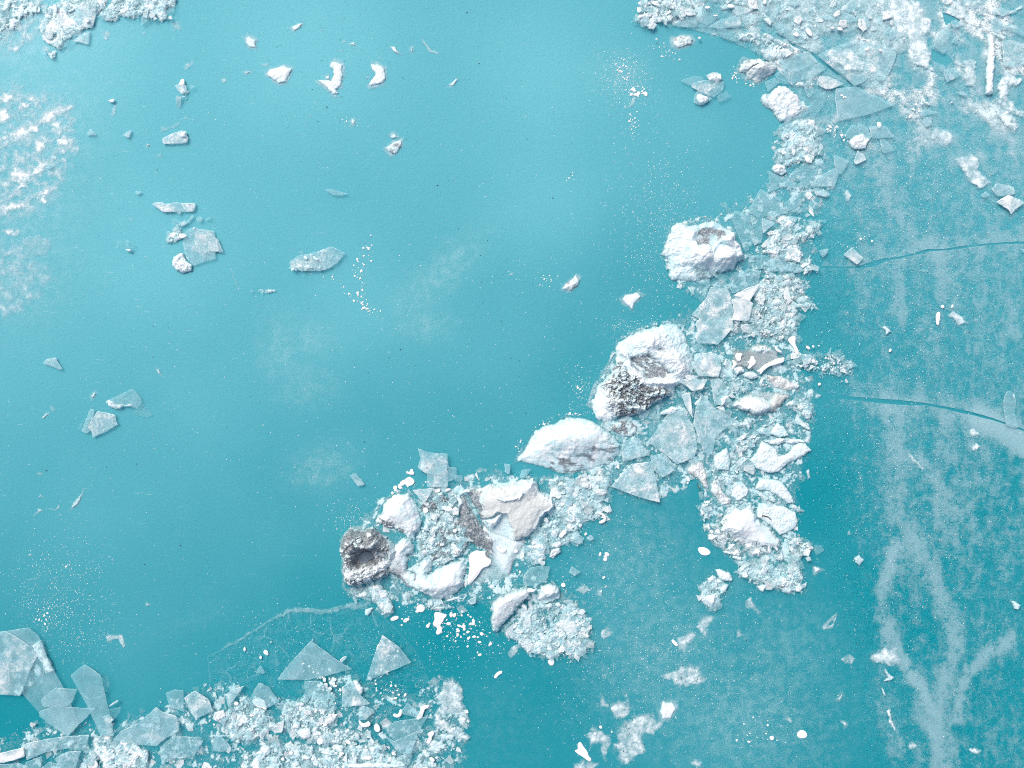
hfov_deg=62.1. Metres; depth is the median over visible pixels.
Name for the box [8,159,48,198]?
snow patch
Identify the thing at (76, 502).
ice chunk
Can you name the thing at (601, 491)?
ice chip
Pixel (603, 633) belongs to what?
snow patch
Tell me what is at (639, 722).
snow patch
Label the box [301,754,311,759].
ice chunk
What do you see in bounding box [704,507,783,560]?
iceberg
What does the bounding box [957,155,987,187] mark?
snow patch
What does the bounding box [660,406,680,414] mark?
ice chunk
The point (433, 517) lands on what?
ice chip
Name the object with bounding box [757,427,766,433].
ice chunk
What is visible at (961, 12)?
snow patch
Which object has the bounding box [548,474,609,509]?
slush
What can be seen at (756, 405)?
iceberg
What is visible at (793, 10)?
snow patch
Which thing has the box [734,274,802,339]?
slush
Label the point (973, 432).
snow patch
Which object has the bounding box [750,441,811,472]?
ice chunk
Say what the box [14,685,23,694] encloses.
snow patch
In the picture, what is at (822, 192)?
snow patch
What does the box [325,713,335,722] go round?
ice chip
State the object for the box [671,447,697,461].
snow patch
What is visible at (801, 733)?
ice chunk
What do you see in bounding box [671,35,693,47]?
ice chunk
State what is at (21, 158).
slush
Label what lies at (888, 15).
ice chip
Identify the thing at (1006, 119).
snow patch
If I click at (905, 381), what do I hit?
bubble dust
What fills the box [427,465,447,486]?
ice plate
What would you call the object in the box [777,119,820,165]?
slush
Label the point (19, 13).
slush
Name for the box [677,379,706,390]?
ice plate
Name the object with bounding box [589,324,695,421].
iceberg
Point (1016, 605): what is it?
ice chunk
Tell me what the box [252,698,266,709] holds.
ice chunk
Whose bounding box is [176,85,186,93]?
ice plate
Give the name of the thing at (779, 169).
ice chunk
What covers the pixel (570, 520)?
ice chip
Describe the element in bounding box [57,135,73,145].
snow patch
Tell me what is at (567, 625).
ice chunk
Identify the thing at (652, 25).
ice chip
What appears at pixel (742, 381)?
slush
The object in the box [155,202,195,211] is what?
ice plate
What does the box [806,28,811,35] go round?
chip
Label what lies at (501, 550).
air bubble
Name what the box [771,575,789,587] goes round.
ice chunk
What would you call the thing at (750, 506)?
slush
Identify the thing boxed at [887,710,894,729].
snow patch
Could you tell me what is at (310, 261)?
ice plate
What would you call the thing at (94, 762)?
chip
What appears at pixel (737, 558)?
ice chunk
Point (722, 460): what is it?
ice chunk
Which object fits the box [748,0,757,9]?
ice chip
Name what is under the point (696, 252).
iceberg
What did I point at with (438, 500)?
slush
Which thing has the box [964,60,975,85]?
snow patch
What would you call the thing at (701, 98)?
ice chunk
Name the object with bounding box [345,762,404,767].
ice chunk
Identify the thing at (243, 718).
slush
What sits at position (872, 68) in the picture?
ice plate
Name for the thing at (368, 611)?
ice chunk
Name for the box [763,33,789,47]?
ice chunk
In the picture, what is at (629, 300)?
ice chunk
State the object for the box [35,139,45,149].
snow patch
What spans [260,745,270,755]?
ice chunk
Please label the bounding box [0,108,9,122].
snow patch
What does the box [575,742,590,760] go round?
ice chunk
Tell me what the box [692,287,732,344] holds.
ice plate
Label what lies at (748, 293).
ice plate
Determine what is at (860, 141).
ice chunk
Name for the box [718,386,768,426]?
slush
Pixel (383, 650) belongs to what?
ice plate
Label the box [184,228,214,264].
ice plate
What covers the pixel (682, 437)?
ice plate
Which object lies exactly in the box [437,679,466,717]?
snow patch
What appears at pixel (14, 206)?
snow patch
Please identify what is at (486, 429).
bubble dust
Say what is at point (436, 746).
slush
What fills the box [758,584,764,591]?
ice chunk
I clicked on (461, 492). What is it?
ice chunk
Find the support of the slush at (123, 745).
on the slush at (29, 736)
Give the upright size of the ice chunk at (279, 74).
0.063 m
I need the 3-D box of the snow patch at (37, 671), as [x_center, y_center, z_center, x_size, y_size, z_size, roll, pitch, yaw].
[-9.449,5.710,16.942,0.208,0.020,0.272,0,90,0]
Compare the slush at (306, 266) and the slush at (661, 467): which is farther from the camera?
the slush at (661, 467)
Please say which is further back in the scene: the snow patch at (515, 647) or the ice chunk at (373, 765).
the snow patch at (515, 647)
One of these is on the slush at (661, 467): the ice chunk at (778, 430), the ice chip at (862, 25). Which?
the ice chunk at (778, 430)
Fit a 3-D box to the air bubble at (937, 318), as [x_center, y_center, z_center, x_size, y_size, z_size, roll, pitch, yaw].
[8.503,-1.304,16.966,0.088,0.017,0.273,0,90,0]
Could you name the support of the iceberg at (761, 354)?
on the slush at (661, 467)
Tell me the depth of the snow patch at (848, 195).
16.96 m
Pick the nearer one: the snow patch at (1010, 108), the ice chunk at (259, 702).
the ice chunk at (259, 702)
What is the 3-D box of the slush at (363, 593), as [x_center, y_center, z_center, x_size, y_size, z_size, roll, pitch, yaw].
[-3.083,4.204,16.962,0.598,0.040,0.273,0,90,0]
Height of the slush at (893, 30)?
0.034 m
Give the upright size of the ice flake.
0.137 m
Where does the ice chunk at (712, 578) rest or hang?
on the slush at (706, 591)
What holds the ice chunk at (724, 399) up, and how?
on the slush at (727, 391)
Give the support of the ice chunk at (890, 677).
on the ice sheet
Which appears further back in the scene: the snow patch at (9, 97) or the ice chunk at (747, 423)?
the snow patch at (9, 97)
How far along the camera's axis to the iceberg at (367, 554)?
16.77 m
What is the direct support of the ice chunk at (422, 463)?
on the ice plate at (429, 465)
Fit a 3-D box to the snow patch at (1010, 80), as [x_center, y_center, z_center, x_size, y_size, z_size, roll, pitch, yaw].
[9.827,-5.906,16.958,0.458,0.039,0.717,32,90,0]
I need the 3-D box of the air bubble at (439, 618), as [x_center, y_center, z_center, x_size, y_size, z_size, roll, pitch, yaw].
[-1.482,4.781,16.986,0.249,0.017,0.442,17,90,0]
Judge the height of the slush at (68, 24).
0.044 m
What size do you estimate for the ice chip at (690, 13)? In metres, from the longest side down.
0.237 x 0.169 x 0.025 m
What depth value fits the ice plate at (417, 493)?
16.85 m
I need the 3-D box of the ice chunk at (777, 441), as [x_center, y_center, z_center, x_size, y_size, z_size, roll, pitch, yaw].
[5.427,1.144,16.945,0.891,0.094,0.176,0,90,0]
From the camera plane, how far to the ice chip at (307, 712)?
16.90 m
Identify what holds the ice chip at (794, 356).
on the slush at (661, 467)
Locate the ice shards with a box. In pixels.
[1,0,894,767]
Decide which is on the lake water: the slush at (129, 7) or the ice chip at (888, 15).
the slush at (129, 7)
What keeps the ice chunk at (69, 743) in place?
on the slush at (29, 736)
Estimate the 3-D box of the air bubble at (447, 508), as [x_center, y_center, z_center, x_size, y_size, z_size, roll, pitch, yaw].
[-1.297,2.480,16.916,0.219,0.017,0.097,18,90,0]
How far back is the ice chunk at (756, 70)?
16.91 m
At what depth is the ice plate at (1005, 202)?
16.91 m
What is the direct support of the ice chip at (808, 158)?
on the ice shards
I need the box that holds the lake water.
[0,0,1023,767]
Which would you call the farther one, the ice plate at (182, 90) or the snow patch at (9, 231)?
the snow patch at (9, 231)
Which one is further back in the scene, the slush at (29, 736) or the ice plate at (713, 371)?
the slush at (29, 736)
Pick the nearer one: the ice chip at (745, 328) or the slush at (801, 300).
the ice chip at (745, 328)
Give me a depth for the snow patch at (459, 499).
16.90 m
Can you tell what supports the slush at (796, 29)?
on the ice sheet
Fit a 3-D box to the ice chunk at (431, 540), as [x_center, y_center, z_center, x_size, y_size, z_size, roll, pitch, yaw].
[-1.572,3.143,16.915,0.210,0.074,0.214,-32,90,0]
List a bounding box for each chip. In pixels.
[43,27,52,39]
[90,759,97,767]
[213,710,225,720]
[303,710,311,714]
[319,717,323,724]
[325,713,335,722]
[430,513,437,520]
[443,513,452,520]
[452,507,458,514]
[567,514,574,522]
[579,478,588,487]
[596,488,606,494]
[648,22,656,28]
[679,6,686,17]
[684,8,695,15]
[741,324,749,332]
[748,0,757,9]
[758,296,764,304]
[791,352,800,358]
[794,16,802,24]
[804,154,812,162]
[805,143,812,150]
[830,0,835,7]
[833,10,840,17]
[838,20,847,27]
[858,18,866,31]
[882,11,892,19]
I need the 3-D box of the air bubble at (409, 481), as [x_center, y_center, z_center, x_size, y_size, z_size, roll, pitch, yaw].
[-2.045,1.952,16.986,0.198,0.017,0.174,0,90,0]
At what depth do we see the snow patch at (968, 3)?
16.96 m
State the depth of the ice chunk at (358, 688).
16.90 m
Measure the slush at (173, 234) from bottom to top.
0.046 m
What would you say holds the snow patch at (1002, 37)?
on the ice sheet
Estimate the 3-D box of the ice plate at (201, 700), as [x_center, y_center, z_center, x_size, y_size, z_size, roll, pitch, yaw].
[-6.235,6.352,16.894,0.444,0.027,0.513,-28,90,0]
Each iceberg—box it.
[339,526,395,594]
[375,493,421,539]
[388,538,466,599]
[459,478,554,582]
[491,587,529,631]
[517,417,619,472]
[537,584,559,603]
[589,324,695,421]
[661,220,743,281]
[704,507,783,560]
[732,392,788,414]
[734,344,777,368]
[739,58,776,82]
[761,86,808,121]
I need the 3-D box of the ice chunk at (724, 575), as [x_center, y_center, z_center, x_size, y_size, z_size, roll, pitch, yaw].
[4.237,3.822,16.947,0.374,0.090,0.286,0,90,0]
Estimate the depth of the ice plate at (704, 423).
16.89 m
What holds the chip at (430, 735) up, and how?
on the slush at (436, 746)
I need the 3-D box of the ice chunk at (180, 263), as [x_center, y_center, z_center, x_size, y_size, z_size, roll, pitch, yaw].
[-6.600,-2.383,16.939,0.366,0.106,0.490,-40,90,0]
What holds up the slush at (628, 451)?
on the slush at (661, 467)
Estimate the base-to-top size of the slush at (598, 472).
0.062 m
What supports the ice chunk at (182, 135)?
on the ice plate at (173, 137)
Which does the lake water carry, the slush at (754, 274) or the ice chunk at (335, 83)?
the ice chunk at (335, 83)
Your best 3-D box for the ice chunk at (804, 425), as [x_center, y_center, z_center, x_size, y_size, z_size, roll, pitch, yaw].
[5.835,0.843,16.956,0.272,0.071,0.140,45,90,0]
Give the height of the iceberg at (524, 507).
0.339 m
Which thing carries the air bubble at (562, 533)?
on the slush at (557, 543)
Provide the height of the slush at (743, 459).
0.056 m
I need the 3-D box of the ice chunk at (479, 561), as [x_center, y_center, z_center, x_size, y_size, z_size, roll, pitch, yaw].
[-0.755,3.608,16.931,0.691,0.025,0.431,-44,90,0]
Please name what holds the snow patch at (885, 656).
on the ice sheet
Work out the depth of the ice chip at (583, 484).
16.90 m
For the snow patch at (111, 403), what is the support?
on the ice plate
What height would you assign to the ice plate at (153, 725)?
0.041 m
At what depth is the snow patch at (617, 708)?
16.99 m
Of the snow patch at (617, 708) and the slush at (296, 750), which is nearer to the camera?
the slush at (296, 750)
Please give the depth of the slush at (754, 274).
16.95 m
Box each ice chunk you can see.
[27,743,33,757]
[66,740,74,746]
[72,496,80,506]
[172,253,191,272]
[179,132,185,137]
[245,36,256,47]
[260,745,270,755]
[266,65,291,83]
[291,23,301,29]
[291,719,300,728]
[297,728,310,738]
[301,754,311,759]
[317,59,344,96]
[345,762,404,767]
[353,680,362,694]
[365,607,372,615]
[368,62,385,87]
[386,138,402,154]
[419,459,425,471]
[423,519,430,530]
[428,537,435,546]
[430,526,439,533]
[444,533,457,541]
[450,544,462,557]
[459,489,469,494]
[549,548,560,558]
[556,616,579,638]
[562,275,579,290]
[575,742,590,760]
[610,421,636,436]
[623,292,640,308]
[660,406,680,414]
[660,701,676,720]
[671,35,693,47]
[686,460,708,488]
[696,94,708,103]
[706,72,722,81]
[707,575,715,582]
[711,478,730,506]
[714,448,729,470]
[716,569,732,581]
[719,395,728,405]
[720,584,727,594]
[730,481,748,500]
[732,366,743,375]
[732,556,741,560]
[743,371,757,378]
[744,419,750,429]
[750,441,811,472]
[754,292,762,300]
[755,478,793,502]
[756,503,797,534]
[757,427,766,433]
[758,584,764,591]
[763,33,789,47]
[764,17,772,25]
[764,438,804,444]
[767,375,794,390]
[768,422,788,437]
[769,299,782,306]
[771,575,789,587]
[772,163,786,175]
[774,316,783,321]
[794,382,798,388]
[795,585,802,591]
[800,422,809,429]
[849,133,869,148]
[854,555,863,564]
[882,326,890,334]
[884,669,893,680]
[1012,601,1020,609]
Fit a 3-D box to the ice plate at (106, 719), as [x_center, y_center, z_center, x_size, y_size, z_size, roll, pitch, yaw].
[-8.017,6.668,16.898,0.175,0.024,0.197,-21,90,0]
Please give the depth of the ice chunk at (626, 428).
16.96 m
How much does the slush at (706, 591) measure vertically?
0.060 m
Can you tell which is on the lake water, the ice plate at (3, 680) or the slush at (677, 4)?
the slush at (677, 4)
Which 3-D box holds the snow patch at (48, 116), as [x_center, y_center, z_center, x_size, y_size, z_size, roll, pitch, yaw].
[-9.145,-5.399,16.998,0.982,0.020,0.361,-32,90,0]
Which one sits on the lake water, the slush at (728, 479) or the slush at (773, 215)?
the slush at (773, 215)
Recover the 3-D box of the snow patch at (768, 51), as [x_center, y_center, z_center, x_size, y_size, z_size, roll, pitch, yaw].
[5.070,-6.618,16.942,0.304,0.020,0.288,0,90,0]
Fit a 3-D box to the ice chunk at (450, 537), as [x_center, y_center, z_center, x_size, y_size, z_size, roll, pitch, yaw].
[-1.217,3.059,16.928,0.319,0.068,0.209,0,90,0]
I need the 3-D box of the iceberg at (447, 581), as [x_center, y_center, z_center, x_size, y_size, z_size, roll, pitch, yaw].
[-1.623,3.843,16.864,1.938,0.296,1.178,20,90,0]
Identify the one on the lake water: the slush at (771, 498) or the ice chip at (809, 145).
the slush at (771, 498)
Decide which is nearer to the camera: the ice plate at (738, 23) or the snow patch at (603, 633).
the ice plate at (738, 23)
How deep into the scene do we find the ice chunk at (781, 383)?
16.95 m
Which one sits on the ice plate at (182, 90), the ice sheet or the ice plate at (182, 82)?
the ice plate at (182, 82)
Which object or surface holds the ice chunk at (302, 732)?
on the slush at (306, 719)
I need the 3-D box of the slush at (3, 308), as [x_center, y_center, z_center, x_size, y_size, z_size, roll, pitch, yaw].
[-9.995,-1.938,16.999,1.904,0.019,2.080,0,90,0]
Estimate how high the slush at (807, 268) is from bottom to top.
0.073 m
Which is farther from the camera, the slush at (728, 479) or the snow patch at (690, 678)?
the snow patch at (690, 678)
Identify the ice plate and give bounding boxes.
[0,631,37,695]
[0,747,24,762]
[25,735,88,759]
[70,3,96,27]
[88,411,117,436]
[103,715,113,722]
[114,707,178,745]
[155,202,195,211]
[163,131,187,143]
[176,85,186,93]
[178,79,184,85]
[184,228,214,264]
[185,691,211,717]
[194,230,218,255]
[290,247,339,270]
[342,681,369,706]
[367,636,410,676]
[413,488,432,502]
[418,449,448,474]
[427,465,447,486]
[611,462,659,501]
[650,409,696,463]
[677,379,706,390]
[682,392,692,417]
[686,375,697,378]
[691,80,714,96]
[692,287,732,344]
[692,352,720,376]
[693,395,724,450]
[706,595,714,606]
[724,17,740,26]
[732,298,752,320]
[734,281,760,300]
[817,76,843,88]
[820,40,897,84]
[845,247,861,263]
[854,151,865,164]
[997,195,1023,213]
[1002,40,1023,66]
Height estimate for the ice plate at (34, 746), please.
0.034 m
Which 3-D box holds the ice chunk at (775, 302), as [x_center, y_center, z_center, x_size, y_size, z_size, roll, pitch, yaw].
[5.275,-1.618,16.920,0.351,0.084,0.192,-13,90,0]
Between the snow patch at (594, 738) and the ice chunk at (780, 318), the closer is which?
the ice chunk at (780, 318)
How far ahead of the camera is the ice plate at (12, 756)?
16.88 m
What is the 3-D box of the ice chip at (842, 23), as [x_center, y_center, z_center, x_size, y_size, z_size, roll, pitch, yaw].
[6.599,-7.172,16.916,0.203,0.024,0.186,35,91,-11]
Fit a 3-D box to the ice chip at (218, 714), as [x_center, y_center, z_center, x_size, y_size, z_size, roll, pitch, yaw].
[-5.837,6.595,16.902,0.255,0.024,0.162,-21,84,-7]
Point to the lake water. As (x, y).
(286, 176)
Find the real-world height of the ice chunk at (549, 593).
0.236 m
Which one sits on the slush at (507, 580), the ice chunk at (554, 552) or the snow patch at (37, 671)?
the ice chunk at (554, 552)
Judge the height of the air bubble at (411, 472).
0.017 m
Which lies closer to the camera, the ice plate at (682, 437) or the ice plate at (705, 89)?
the ice plate at (682, 437)
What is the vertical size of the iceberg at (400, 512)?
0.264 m
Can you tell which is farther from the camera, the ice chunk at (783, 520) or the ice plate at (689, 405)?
the ice chunk at (783, 520)
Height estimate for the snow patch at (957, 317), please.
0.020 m
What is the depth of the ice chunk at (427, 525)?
16.91 m
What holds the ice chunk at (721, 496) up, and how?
on the slush at (661, 467)
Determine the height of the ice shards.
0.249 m
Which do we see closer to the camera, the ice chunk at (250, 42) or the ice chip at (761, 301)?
the ice chip at (761, 301)
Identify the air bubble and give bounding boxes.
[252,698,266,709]
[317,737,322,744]
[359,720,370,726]
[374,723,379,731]
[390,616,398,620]
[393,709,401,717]
[405,477,414,485]
[406,469,414,474]
[416,604,424,611]
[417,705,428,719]
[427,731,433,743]
[433,612,446,634]
[441,506,451,511]
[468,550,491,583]
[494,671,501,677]
[497,547,505,552]
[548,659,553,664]
[559,529,566,537]
[599,513,605,523]
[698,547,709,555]
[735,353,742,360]
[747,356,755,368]
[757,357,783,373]
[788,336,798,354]
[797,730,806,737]
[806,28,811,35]
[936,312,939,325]
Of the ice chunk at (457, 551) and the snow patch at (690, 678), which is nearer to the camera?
the ice chunk at (457, 551)
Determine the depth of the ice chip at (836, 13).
16.91 m
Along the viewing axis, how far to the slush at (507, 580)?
16.99 m
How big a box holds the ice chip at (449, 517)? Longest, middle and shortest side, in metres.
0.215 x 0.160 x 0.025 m
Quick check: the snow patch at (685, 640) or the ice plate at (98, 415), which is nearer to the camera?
the ice plate at (98, 415)
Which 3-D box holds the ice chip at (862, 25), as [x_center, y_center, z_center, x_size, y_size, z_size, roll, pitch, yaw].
[6.974,-7.141,16.910,0.183,0.024,0.275,0,84,-7]
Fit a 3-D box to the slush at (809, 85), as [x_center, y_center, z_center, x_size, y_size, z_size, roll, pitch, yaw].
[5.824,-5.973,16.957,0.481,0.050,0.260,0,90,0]
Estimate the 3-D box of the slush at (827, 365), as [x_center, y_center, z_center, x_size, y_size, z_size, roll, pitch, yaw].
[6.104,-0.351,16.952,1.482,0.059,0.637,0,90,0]
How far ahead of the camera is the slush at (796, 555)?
16.94 m
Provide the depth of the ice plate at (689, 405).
16.84 m
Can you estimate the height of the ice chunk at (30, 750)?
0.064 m
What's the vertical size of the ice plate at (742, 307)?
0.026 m
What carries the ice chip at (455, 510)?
on the ice shards
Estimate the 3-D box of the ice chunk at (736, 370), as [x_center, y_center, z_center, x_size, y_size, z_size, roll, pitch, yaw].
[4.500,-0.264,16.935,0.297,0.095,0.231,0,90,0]
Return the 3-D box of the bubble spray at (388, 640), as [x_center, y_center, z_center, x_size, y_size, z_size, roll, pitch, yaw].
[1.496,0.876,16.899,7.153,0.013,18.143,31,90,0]
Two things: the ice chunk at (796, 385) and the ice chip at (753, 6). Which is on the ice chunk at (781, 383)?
the ice chunk at (796, 385)
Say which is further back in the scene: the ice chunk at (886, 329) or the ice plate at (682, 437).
the ice chunk at (886, 329)
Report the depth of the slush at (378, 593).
16.94 m
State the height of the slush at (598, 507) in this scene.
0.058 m
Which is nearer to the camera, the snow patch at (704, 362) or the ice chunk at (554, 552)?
the snow patch at (704, 362)
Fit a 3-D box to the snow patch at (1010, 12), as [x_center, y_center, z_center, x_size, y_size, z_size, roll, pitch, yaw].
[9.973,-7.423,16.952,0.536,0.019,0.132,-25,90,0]
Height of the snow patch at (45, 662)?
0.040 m
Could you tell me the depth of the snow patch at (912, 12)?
16.95 m
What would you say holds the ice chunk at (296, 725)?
on the slush at (306, 719)
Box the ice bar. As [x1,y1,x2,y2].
[985,34,994,94]
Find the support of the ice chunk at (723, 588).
on the slush at (706, 591)
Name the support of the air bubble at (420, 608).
on the lake water
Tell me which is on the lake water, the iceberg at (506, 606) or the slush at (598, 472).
the iceberg at (506, 606)
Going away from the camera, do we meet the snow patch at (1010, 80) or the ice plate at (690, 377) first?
the ice plate at (690, 377)
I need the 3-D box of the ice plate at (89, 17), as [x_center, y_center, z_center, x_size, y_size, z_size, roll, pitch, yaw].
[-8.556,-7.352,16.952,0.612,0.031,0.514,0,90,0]
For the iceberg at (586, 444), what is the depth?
16.88 m
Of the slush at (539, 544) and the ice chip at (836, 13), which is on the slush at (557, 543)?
the slush at (539, 544)
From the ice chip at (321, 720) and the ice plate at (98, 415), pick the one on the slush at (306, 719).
the ice chip at (321, 720)
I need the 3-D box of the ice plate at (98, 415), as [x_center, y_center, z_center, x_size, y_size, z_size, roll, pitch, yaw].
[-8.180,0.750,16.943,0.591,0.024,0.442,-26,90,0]
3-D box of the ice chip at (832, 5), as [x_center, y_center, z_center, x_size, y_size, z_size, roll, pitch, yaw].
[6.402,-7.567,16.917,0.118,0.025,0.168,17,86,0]
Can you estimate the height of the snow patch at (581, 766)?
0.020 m
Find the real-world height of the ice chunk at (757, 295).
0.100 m
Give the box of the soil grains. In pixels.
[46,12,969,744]
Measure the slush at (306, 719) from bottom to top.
0.066 m
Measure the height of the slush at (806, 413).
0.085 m
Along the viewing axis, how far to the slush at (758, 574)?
16.94 m
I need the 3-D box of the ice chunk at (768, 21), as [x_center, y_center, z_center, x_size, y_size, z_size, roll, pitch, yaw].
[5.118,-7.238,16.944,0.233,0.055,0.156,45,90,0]
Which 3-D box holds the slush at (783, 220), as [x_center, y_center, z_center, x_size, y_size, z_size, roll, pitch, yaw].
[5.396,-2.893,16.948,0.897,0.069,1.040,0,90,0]
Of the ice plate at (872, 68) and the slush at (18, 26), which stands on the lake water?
the slush at (18, 26)
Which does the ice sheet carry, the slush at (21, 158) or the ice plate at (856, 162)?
the ice plate at (856, 162)
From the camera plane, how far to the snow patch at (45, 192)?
16.99 m
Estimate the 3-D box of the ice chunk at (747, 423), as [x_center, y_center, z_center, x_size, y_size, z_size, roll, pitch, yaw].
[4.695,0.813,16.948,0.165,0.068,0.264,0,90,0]
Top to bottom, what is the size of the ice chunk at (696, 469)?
0.099 m
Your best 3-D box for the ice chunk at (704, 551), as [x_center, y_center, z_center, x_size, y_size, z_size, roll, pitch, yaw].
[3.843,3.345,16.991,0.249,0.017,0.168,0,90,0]
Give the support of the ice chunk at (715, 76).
on the lake water
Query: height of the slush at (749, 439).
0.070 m
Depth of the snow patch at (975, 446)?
16.96 m
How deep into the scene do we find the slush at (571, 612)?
16.94 m
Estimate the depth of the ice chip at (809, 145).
16.90 m
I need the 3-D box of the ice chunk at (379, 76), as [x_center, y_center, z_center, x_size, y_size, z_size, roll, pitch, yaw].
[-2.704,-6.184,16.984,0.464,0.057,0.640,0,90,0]
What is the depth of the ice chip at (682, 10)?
16.90 m
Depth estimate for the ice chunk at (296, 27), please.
16.98 m
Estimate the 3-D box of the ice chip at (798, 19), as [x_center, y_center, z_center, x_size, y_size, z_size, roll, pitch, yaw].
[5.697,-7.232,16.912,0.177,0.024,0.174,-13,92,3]
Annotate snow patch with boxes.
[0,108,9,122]
[0,201,26,211]
[3,93,12,99]
[6,229,18,235]
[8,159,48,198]
[9,125,38,135]
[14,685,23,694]
[31,188,49,197]
[32,640,52,672]
[34,665,40,675]
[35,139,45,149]
[38,105,71,122]
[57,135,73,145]
[106,400,131,408]
[106,635,124,646]
[434,714,468,739]
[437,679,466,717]
[454,495,462,508]
[511,645,517,654]
[575,762,596,767]
[588,728,608,753]
[601,630,609,637]
[611,704,628,716]
[615,716,661,763]
[665,667,701,685]
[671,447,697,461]
[678,633,694,648]
[697,618,711,632]
[700,357,708,368]
[727,0,816,49]
[761,48,771,55]
[814,190,827,196]
[819,0,925,48]
[825,49,863,69]
[845,190,850,199]
[871,648,897,665]
[873,0,932,71]
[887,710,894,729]
[932,130,951,144]
[949,312,964,323]
[952,4,968,18]
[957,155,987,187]
[964,0,980,7]
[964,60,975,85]
[970,429,978,435]
[972,443,979,450]
[995,33,1005,39]
[995,109,1017,130]
[997,71,1021,103]
[1002,6,1022,15]
[1002,101,1023,115]
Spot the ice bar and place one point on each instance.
(990, 67)
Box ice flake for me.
[485,513,501,527]
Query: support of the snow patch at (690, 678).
on the lake water
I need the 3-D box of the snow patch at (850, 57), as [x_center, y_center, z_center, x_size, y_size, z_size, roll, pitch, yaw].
[6.626,-6.449,16.912,0.896,0.020,0.512,0,90,0]
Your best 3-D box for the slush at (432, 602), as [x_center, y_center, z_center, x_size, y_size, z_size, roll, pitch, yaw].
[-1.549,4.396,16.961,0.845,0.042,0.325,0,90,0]
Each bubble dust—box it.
[0,15,791,767]
[794,11,1020,767]
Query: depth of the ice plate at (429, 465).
16.89 m
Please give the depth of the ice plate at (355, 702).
16.88 m
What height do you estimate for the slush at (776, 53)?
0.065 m
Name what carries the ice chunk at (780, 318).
on the slush at (763, 289)
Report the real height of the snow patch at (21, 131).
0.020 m
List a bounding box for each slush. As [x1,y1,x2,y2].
[0,0,36,36]
[0,87,78,214]
[0,247,47,313]
[0,675,468,767]
[1,0,41,51]
[39,0,106,48]
[47,50,55,58]
[88,736,148,767]
[101,0,175,20]
[166,230,180,242]
[214,702,275,742]
[241,742,405,767]
[281,691,362,743]
[294,264,319,268]
[348,590,367,598]
[356,470,605,653]
[368,585,392,613]
[412,688,465,767]
[418,492,469,564]
[426,599,453,609]
[505,603,593,658]
[525,533,547,564]
[529,493,586,558]
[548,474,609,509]
[555,501,607,521]
[571,272,819,587]
[594,468,605,484]
[623,440,643,460]
[635,0,692,27]
[665,131,834,295]
[694,0,818,48]
[698,500,711,518]
[699,579,723,608]
[712,467,737,486]
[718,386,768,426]
[720,359,766,385]
[721,502,756,514]
[732,456,747,471]
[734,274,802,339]
[734,432,759,452]
[736,563,802,592]
[738,32,790,59]
[752,260,801,276]
[759,492,801,511]
[762,215,802,263]
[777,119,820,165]
[786,316,797,333]
[786,399,811,420]
[788,537,811,562]
[789,354,852,374]
[795,80,813,87]
[796,296,816,308]
[799,221,820,241]
[803,258,813,274]
[821,0,906,41]
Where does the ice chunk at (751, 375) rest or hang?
on the slush at (661, 467)
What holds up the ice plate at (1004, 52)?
on the ice sheet
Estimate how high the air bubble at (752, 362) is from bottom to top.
0.017 m
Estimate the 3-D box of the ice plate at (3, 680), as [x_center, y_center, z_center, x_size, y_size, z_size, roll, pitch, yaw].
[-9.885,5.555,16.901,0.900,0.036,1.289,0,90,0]
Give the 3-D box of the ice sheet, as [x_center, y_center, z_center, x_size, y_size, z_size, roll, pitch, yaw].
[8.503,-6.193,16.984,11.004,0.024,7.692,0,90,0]
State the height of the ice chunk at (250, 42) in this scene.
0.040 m
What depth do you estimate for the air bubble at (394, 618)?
16.98 m
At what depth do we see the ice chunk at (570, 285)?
16.96 m
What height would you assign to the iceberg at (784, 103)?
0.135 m
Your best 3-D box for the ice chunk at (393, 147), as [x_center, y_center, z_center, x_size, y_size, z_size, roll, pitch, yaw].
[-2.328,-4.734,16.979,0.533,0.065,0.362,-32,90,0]
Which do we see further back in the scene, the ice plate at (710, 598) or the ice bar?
the ice bar
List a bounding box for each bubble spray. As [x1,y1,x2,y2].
[35,43,777,766]
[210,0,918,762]
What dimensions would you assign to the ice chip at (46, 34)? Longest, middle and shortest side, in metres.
0.242 x 0.197 x 0.024 m
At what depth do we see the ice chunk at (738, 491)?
16.95 m
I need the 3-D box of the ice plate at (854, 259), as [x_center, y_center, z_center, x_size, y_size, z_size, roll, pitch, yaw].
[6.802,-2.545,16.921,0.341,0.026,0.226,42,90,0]
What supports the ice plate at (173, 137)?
on the lake water
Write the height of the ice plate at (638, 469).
0.047 m
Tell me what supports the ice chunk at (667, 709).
on the lake water

